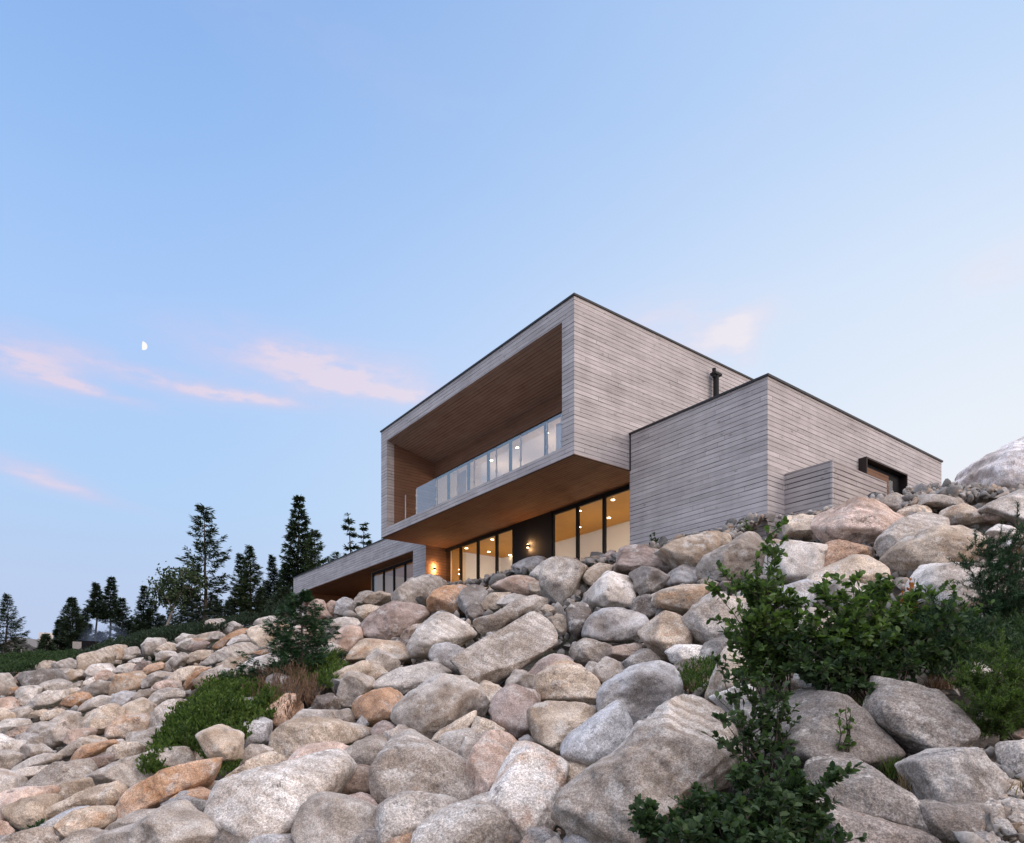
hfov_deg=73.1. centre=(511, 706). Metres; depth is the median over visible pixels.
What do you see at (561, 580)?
boulder
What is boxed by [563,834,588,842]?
boulder
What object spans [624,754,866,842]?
alder bush
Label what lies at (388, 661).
boulder
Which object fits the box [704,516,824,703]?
alder bush
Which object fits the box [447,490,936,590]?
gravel
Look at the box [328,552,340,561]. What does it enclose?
spruce tree
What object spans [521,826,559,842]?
boulder
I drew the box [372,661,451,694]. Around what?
boulder
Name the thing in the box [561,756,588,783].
boulder
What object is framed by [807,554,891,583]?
boulder
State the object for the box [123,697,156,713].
boulder
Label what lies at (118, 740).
boulder
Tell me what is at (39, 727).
boulder
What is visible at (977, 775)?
boulder
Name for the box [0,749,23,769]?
boulder
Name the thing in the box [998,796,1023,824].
boulder
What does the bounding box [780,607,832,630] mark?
boulder
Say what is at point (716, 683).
boulder
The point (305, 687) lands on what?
dried weeds
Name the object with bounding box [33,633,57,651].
spruce tree
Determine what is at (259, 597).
spruce tree
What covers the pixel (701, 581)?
boulder
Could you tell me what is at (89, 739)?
boulder
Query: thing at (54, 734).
boulder
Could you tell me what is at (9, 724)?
boulder
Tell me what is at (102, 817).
boulder
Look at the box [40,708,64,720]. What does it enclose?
boulder
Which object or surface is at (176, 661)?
boulder
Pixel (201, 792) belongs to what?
boulder
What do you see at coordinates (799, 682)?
boulder
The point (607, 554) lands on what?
boulder
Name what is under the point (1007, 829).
boulder
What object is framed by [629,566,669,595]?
boulder
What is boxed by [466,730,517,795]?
boulder
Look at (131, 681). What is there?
boulder
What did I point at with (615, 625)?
boulder
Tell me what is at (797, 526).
boulder
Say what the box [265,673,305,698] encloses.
boulder
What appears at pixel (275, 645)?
boulder
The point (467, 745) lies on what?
boulder
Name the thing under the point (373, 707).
boulder
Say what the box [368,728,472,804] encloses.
boulder
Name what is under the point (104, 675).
boulder
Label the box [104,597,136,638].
spruce tree
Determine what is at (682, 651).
boulder
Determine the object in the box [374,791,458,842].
boulder
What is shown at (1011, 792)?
boulder
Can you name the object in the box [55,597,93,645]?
spruce tree
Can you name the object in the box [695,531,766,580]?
boulder
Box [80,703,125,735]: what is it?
boulder
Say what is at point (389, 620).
boulder
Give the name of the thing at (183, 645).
boulder
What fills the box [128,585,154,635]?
spruce tree
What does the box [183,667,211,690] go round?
boulder
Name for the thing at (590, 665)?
boulder
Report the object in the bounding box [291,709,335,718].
boulder
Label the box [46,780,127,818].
boulder
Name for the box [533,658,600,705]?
boulder
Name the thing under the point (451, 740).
boulder
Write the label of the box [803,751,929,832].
boulder
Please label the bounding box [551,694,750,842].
boulder
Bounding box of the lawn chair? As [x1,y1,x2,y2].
[72,641,81,649]
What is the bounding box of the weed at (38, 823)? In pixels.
[19,818,46,829]
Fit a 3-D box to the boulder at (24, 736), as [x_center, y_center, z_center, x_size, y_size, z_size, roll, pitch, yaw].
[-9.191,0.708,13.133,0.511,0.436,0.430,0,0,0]
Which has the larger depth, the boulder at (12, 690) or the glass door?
the glass door
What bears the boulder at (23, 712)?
on the rubble at (582, 590)
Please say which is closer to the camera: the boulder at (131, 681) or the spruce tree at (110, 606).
the boulder at (131, 681)
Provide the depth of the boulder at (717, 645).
9.15 m
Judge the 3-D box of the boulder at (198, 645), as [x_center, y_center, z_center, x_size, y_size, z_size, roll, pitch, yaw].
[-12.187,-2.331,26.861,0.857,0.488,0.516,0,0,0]
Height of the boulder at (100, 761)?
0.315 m
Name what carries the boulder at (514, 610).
on the rubble at (582, 590)
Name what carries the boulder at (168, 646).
on the rubble at (582, 590)
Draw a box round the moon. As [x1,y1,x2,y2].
[142,341,146,349]
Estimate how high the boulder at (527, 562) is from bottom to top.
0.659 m
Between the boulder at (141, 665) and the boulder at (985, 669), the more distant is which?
the boulder at (141, 665)
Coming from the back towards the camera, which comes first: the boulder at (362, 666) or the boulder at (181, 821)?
the boulder at (362, 666)
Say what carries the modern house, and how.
on the ground at (991, 740)
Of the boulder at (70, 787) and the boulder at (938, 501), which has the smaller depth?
the boulder at (70, 787)
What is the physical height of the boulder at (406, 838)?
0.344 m
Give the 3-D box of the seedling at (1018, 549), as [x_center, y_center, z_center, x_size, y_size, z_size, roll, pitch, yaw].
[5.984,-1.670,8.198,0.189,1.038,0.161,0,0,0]
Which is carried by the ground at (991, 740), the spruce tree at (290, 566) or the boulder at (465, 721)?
the spruce tree at (290, 566)
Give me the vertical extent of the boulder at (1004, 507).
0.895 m
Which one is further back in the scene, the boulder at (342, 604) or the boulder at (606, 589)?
the boulder at (342, 604)
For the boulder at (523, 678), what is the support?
on the ground at (991, 740)
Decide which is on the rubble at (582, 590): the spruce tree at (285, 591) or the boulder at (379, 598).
the boulder at (379, 598)
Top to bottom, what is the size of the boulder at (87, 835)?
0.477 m
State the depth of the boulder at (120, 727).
12.70 m
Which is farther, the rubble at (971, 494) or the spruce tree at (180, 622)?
the spruce tree at (180, 622)
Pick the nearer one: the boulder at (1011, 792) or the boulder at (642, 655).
the boulder at (1011, 792)
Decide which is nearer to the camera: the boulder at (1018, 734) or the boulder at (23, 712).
the boulder at (1018, 734)
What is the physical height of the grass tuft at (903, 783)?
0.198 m
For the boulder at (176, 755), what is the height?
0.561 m
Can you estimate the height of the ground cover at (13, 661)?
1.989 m
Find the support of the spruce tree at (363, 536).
on the ground at (991, 740)
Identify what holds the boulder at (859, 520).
on the rubble at (582, 590)
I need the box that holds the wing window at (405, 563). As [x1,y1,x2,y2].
[372,559,412,591]
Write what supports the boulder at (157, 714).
on the ground at (991, 740)
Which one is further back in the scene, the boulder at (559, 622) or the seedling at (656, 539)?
the seedling at (656, 539)
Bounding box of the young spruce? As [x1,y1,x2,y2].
[219,589,348,681]
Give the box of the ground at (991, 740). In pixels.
[9,526,1023,842]
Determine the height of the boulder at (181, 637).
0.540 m
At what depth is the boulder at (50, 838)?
7.32 m
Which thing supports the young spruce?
on the ground at (991, 740)
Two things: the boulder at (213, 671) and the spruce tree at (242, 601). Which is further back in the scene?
the spruce tree at (242, 601)
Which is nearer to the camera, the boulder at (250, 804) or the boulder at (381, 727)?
the boulder at (250, 804)
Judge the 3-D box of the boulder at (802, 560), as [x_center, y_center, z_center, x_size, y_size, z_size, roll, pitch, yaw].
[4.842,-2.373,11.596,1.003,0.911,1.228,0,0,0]
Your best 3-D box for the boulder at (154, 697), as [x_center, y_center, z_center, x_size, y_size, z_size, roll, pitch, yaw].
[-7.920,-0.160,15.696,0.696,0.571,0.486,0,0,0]
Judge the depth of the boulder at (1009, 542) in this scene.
10.04 m
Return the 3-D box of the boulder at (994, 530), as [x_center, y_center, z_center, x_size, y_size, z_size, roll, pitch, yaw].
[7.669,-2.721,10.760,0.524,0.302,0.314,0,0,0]
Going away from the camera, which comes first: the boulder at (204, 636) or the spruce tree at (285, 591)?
the boulder at (204, 636)
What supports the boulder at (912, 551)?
on the rubble at (582, 590)
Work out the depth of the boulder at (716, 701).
7.15 m
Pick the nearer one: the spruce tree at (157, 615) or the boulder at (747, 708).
the boulder at (747, 708)
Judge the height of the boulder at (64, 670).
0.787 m
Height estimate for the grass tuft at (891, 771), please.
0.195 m
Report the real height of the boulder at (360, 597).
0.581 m
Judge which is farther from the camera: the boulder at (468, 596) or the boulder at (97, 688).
the boulder at (97, 688)
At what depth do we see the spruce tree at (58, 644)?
49.85 m
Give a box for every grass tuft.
[877,752,905,778]
[897,770,910,791]
[915,674,959,689]
[970,714,990,731]
[999,778,1023,798]
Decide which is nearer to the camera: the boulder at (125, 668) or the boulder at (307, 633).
the boulder at (307, 633)
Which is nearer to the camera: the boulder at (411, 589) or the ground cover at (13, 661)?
the boulder at (411, 589)
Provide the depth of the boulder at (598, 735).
7.33 m
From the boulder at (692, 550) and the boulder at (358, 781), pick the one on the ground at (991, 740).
the boulder at (692, 550)
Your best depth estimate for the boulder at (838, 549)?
11.17 m
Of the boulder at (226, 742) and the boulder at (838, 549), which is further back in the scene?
the boulder at (838, 549)
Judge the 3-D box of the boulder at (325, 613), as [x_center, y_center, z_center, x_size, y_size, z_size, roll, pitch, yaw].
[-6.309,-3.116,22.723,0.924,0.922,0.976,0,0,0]
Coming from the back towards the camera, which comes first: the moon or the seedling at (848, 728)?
the moon
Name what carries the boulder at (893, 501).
on the rubble at (582, 590)
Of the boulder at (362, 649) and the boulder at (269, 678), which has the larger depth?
the boulder at (362, 649)
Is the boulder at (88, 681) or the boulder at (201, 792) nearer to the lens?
the boulder at (201, 792)
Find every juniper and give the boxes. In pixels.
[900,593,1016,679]
[943,625,1023,741]
[947,501,1023,624]
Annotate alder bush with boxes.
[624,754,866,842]
[700,651,801,802]
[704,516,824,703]
[755,599,973,704]
[788,569,936,700]
[893,579,994,677]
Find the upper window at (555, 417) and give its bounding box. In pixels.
[435,412,561,504]
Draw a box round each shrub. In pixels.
[135,668,283,774]
[201,752,242,775]
[793,631,986,680]
[956,600,1023,666]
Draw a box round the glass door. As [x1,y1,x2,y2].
[445,525,512,580]
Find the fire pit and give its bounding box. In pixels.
[76,641,97,650]
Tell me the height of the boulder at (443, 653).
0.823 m
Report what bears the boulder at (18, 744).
on the boulder at (6, 742)
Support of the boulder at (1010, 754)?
on the rubble at (972, 837)
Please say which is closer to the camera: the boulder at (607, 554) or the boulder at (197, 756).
the boulder at (197, 756)
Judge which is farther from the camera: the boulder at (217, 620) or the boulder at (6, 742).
the boulder at (217, 620)
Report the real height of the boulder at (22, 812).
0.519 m
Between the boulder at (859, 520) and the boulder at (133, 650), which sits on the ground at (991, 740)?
the boulder at (133, 650)
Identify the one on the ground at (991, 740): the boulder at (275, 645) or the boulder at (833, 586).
the boulder at (833, 586)
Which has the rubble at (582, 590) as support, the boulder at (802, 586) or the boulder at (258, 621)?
the boulder at (802, 586)
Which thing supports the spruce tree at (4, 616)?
on the ground at (991, 740)
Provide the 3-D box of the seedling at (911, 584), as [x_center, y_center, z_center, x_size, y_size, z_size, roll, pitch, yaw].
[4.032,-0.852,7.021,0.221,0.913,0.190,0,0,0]
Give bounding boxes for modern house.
[293,293,942,610]
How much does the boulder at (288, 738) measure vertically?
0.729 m
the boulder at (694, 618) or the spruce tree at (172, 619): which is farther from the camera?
the spruce tree at (172, 619)
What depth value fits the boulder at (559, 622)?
13.36 m
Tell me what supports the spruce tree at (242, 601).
on the ground at (991, 740)
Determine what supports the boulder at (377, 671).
on the rubble at (582, 590)
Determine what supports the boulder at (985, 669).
on the rubble at (582, 590)
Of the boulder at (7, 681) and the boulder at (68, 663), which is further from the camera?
the boulder at (68, 663)
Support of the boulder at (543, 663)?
on the rubble at (582, 590)
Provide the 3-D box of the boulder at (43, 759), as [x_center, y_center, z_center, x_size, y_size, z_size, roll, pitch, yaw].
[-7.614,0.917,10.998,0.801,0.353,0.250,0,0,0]
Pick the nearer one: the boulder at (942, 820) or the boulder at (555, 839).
the boulder at (942, 820)
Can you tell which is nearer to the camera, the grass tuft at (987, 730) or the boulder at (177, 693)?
the grass tuft at (987, 730)
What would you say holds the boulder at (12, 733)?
on the rubble at (582, 590)
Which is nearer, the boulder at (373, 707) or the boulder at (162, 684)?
the boulder at (373, 707)
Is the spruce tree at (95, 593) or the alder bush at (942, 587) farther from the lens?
the spruce tree at (95, 593)
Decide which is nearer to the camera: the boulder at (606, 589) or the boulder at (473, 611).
the boulder at (606, 589)
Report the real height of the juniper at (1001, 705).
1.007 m
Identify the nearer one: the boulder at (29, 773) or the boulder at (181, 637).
the boulder at (29, 773)
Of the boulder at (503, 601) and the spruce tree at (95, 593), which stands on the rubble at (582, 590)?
the boulder at (503, 601)
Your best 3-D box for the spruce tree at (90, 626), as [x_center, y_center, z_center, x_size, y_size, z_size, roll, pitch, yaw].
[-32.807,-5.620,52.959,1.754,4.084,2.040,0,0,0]
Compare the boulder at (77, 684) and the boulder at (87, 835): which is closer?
the boulder at (87, 835)
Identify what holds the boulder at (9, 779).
on the ground at (991, 740)
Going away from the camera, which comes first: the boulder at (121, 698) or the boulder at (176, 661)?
the boulder at (121, 698)
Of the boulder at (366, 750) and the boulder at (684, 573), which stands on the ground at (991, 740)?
the boulder at (684, 573)
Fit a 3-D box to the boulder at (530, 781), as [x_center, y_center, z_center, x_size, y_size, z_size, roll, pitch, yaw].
[0.174,0.935,6.919,0.867,1.138,1.234,0,0,0]
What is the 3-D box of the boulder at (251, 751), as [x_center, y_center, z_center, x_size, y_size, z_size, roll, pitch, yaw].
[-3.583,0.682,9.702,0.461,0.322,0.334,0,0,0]
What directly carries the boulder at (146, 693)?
on the rubble at (582, 590)
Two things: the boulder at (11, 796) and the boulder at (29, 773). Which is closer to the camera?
the boulder at (11, 796)
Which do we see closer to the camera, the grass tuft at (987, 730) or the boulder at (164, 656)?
the grass tuft at (987, 730)
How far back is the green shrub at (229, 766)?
9.11 m
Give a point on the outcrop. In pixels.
(1003, 466)
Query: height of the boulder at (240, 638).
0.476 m
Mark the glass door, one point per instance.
(477, 540)
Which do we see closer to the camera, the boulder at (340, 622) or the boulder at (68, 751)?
the boulder at (68, 751)
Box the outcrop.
[955,436,1023,487]
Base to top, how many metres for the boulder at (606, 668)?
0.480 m
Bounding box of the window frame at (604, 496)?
[552,484,629,559]
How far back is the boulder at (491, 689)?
10.73 m
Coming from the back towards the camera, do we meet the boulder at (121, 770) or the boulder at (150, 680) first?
the boulder at (150, 680)
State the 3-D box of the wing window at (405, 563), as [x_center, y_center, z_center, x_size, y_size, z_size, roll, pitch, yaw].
[-4.814,-5.123,30.265,0.086,2.345,5.810,0,0,-37]
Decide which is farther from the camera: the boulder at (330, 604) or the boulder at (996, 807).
the boulder at (330, 604)
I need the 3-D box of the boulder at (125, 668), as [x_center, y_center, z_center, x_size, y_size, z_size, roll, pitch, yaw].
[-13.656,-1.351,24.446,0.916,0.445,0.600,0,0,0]
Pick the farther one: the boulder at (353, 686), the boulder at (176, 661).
the boulder at (176, 661)
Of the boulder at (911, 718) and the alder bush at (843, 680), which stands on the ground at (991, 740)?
the alder bush at (843, 680)
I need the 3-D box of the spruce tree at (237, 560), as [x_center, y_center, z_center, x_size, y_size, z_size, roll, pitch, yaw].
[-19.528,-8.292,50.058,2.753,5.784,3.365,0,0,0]
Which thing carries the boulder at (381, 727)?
on the rubble at (582, 590)
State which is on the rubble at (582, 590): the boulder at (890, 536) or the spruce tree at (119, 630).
the boulder at (890, 536)
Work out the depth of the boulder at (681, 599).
12.22 m
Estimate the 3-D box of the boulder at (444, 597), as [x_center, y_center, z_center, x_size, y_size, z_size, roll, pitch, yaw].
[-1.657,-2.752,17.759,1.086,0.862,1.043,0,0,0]
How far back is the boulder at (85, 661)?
27.03 m
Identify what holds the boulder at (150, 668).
on the rubble at (582, 590)
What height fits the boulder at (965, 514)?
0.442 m
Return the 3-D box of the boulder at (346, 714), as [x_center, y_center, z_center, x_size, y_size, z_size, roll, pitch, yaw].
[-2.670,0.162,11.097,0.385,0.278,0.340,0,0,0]
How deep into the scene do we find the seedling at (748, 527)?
14.30 m
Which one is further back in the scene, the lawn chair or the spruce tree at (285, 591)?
the spruce tree at (285, 591)
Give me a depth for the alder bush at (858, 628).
6.32 m
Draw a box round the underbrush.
[77,596,296,655]
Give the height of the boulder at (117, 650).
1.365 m
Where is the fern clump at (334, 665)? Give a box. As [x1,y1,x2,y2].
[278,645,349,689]
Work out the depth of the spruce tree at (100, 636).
52.68 m
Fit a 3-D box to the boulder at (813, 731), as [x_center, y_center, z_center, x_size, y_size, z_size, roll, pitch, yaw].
[2.510,0.190,5.662,1.065,0.702,1.036,0,0,0]
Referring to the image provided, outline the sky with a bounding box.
[0,0,1023,642]
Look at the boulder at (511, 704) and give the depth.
9.40 m
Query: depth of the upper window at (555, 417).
24.22 m
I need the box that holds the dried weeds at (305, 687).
[242,657,324,719]
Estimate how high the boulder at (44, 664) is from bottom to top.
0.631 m
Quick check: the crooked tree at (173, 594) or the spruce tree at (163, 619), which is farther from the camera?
the spruce tree at (163, 619)
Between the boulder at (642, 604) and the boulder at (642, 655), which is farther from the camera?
the boulder at (642, 604)
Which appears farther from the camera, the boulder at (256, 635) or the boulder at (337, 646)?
the boulder at (256, 635)
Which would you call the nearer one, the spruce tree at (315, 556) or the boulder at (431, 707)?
the boulder at (431, 707)
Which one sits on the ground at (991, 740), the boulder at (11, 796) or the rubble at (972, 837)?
the rubble at (972, 837)
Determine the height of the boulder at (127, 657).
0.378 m
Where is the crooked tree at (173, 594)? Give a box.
[142,559,209,639]
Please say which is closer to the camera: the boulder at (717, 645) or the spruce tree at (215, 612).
the boulder at (717, 645)
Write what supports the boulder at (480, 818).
on the rubble at (582, 590)
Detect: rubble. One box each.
[0,502,1023,842]
[901,478,1023,511]
[952,746,1023,842]
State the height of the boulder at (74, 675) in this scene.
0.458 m
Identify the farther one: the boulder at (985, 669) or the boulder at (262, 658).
the boulder at (262, 658)
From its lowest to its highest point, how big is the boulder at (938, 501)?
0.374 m
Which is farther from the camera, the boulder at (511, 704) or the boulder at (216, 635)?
the boulder at (216, 635)
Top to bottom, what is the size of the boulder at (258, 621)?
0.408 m
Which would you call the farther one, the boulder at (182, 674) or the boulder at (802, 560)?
the boulder at (182, 674)
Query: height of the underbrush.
4.211 m
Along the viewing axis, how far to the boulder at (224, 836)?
6.86 m
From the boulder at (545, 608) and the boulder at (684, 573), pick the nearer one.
the boulder at (684, 573)
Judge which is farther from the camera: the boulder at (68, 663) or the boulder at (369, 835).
the boulder at (68, 663)
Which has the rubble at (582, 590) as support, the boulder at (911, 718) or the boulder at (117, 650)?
the boulder at (911, 718)
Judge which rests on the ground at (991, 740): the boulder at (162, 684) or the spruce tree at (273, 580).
the spruce tree at (273, 580)
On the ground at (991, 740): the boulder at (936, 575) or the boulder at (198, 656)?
the boulder at (936, 575)
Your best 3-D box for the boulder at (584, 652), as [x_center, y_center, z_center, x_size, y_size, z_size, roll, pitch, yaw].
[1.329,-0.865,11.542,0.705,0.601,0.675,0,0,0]
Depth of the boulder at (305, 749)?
8.91 m
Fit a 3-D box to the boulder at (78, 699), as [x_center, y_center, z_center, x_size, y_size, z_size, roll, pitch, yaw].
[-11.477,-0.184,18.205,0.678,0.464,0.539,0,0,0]
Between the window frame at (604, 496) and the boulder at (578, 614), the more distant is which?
the window frame at (604, 496)
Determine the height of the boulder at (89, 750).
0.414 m
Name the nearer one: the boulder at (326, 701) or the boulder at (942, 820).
the boulder at (942, 820)
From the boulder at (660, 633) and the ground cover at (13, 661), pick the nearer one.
the boulder at (660, 633)
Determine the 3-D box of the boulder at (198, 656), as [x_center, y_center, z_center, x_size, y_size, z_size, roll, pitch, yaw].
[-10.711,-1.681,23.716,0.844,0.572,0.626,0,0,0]
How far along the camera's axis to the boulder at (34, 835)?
7.21 m
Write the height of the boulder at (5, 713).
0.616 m
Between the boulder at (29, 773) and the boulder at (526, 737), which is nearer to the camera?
the boulder at (526, 737)
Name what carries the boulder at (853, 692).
on the ground at (991, 740)
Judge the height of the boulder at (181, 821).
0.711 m
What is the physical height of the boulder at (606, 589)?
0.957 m
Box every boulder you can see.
[0,673,17,696]
[0,696,19,709]
[0,707,15,721]
[0,718,32,732]
[0,733,15,749]
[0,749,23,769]
[0,768,27,792]
[0,785,60,830]
[0,820,14,834]
[0,826,56,842]
[1,793,59,829]
[4,725,30,737]
[8,687,18,695]
[10,706,33,718]
[10,740,26,751]
[11,753,62,770]
[14,732,38,740]
[14,765,47,780]
[15,685,42,698]
[16,669,68,685]
[18,694,35,706]
[20,743,55,760]
[25,690,69,709]
[25,758,97,785]
[26,721,53,733]
[26,736,45,744]
[28,709,47,718]
[35,660,55,669]
[38,805,88,841]
[39,678,72,690]
[39,713,81,749]
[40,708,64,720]
[42,834,59,842]
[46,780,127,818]
[49,710,81,722]
[50,658,76,669]
[53,805,117,838]
[57,740,82,758]
[57,777,94,800]
[59,827,108,842]
[60,668,72,673]
[60,691,92,707]
[63,687,80,693]
[63,727,97,744]
[66,669,85,680]
[67,680,82,687]
[70,735,107,744]
[70,739,119,760]
[76,650,116,669]
[77,695,112,712]
[79,679,110,696]
[80,677,95,687]
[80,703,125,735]
[82,663,115,676]
[84,747,165,788]
[90,754,114,768]
[90,800,219,842]
[94,670,114,680]
[96,644,127,667]
[96,739,124,755]
[104,808,156,829]
[105,713,150,739]
[105,742,148,761]
[108,671,146,695]
[111,690,135,705]
[113,660,121,664]
[113,663,135,673]
[115,757,222,818]
[121,654,135,661]
[122,646,140,662]
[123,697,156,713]
[125,730,144,741]
[128,657,143,663]
[129,725,161,745]
[133,661,151,670]
[133,689,156,700]
[133,746,195,775]
[140,637,166,658]
[140,670,170,688]
[142,662,164,674]
[148,687,180,705]
[149,698,186,727]
[153,679,181,689]
[155,642,178,652]
[155,651,177,662]
[157,688,185,698]
[160,790,206,811]
[161,652,188,671]
[167,666,205,686]
[171,786,210,799]
[175,633,195,643]
[176,638,204,651]
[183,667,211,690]
[186,649,213,664]
[187,641,209,651]
[189,744,204,759]
[194,631,215,642]
[195,664,223,689]
[195,724,244,761]
[199,642,258,665]
[203,618,225,633]
[204,748,357,840]
[207,631,225,640]
[207,780,218,789]
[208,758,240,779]
[211,628,247,650]
[213,830,248,842]
[215,668,235,678]
[218,655,247,668]
[222,621,242,634]
[224,751,287,777]
[226,634,251,645]
[235,653,289,676]
[236,716,272,748]
[240,744,273,765]
[246,623,275,647]
[248,832,292,842]
[253,616,281,625]
[253,649,269,654]
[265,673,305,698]
[265,693,303,731]
[266,638,294,654]
[268,716,370,758]
[288,741,347,759]
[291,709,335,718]
[291,791,376,842]
[298,624,324,642]
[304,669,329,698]
[305,599,332,624]
[311,693,340,709]
[318,639,344,657]
[326,600,335,616]
[326,617,359,627]
[330,660,369,693]
[331,625,365,657]
[334,597,356,616]
[335,708,356,722]
[336,671,374,707]
[341,764,369,794]
[345,638,412,664]
[345,733,387,765]
[350,792,377,805]
[352,687,403,726]
[353,590,373,605]
[354,827,377,842]
[355,604,379,619]
[356,716,368,725]
[359,601,431,639]
[362,591,390,605]
[365,648,400,671]
[367,661,387,680]
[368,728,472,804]
[371,720,395,734]
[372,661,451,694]
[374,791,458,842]
[383,724,408,740]
[390,673,489,738]
[390,833,411,842]
[391,574,446,603]
[399,624,420,645]
[406,611,476,661]
[411,791,509,842]
[426,584,466,615]
[428,642,463,674]
[431,710,476,742]
[438,728,481,754]
[450,611,557,683]
[456,584,488,613]
[459,736,476,758]
[465,603,484,622]
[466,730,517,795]
[471,716,506,734]
[473,595,548,634]
[479,680,501,715]
[481,592,510,609]
[488,683,541,740]
[489,741,569,837]
[490,575,537,595]
[496,593,526,606]
[504,821,522,842]
[505,669,534,688]
[511,556,546,575]
[518,734,534,742]
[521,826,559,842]
[526,701,596,755]
[528,581,542,596]
[528,653,573,675]
[529,556,560,578]
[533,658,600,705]
[539,556,587,603]
[540,604,555,613]
[545,836,562,842]
[550,613,568,636]
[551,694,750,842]
[560,700,632,765]
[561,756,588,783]
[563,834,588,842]
[565,602,591,640]
[569,638,611,666]
[581,607,648,643]
[582,563,613,585]
[583,571,635,609]
[585,661,601,684]
[592,656,624,683]
[596,660,683,725]
[602,550,615,562]
[607,643,644,660]
[613,544,671,574]
[621,648,660,668]
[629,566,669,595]
[631,594,657,618]
[637,610,693,662]
[651,583,716,615]
[654,531,731,569]
[664,644,702,663]
[665,563,697,586]
[674,658,708,692]
[681,591,747,644]
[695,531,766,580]
[697,578,718,585]
[700,637,727,664]
[705,644,756,703]
[709,683,758,715]
[730,596,749,609]
[732,702,772,734]
[744,689,905,770]
[746,575,779,594]
[755,676,801,703]
[762,540,827,584]
[764,539,780,546]
[772,579,821,610]
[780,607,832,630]
[782,514,815,541]
[793,659,825,689]
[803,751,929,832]
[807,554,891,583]
[810,497,903,550]
[813,580,873,614]
[815,797,941,842]
[823,674,870,705]
[824,539,875,566]
[830,577,858,582]
[862,676,980,756]
[873,512,949,557]
[878,492,905,511]
[879,525,986,576]
[894,746,1008,803]
[896,505,931,516]
[905,562,1005,612]
[916,494,966,509]
[919,799,985,842]
[939,503,984,526]
[954,662,990,679]
[975,831,1000,842]
[978,489,1023,533]
[981,512,1006,524]
[985,524,1023,538]
[985,798,1005,818]
[993,818,1017,836]
[995,540,1011,548]
[995,739,1023,774]
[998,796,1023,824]
[1007,785,1023,797]
[1011,727,1023,739]
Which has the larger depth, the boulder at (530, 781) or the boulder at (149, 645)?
the boulder at (149, 645)
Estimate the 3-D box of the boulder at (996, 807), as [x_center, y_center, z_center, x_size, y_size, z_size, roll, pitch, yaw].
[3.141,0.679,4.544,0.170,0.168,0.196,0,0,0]
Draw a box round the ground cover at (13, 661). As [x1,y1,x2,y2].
[0,647,81,674]
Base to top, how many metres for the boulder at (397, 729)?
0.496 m
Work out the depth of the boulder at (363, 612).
19.72 m
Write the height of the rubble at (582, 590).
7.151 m
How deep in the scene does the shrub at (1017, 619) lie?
6.70 m
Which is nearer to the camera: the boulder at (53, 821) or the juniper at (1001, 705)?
the juniper at (1001, 705)
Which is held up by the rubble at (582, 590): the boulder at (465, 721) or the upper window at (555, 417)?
the boulder at (465, 721)
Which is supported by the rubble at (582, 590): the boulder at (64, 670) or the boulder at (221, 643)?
the boulder at (221, 643)
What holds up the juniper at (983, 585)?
on the ground at (991, 740)
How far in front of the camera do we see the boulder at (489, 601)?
16.36 m
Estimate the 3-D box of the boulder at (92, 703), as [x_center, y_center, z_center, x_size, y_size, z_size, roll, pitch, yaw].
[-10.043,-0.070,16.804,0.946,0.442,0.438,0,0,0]
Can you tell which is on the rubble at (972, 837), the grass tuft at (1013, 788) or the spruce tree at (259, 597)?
the grass tuft at (1013, 788)
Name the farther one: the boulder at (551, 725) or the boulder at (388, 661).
the boulder at (388, 661)
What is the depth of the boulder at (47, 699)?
18.50 m
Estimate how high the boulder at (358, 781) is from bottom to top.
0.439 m
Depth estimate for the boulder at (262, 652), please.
18.75 m
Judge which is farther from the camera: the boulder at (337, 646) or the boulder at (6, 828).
the boulder at (337, 646)
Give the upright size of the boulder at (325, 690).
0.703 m
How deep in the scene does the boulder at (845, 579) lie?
9.65 m
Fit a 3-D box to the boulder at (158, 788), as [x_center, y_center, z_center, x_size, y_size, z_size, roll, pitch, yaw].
[-4.183,1.050,8.361,1.245,0.852,0.528,0,0,-13]
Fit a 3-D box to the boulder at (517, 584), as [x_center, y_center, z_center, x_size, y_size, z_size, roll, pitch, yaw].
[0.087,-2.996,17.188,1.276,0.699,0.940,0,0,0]
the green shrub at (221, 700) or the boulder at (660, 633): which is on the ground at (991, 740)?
the green shrub at (221, 700)
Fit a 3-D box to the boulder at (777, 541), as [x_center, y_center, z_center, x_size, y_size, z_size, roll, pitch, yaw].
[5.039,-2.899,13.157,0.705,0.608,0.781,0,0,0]
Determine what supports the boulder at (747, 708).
on the rubble at (582, 590)
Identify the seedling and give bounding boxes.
[649,532,660,544]
[740,519,751,531]
[832,704,856,751]
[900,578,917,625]
[1011,522,1023,572]
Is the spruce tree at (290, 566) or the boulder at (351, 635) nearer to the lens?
the boulder at (351, 635)
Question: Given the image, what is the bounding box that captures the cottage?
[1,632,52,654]
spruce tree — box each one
[0,592,31,653]
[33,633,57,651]
[50,619,70,649]
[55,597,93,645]
[81,607,94,640]
[83,581,106,640]
[88,631,107,650]
[94,576,125,639]
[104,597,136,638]
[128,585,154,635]
[146,599,164,628]
[154,615,173,641]
[166,605,177,624]
[168,503,236,621]
[171,597,199,640]
[185,596,202,622]
[199,595,227,620]
[222,553,257,627]
[228,544,269,625]
[243,586,265,626]
[260,554,282,609]
[261,586,292,616]
[271,495,315,596]
[301,529,329,571]
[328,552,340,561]
[341,513,359,555]
[356,522,373,549]
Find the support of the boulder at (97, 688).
on the rubble at (582, 590)
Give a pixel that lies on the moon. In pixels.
(144, 345)
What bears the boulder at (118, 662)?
on the rubble at (582, 590)
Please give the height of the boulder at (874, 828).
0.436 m

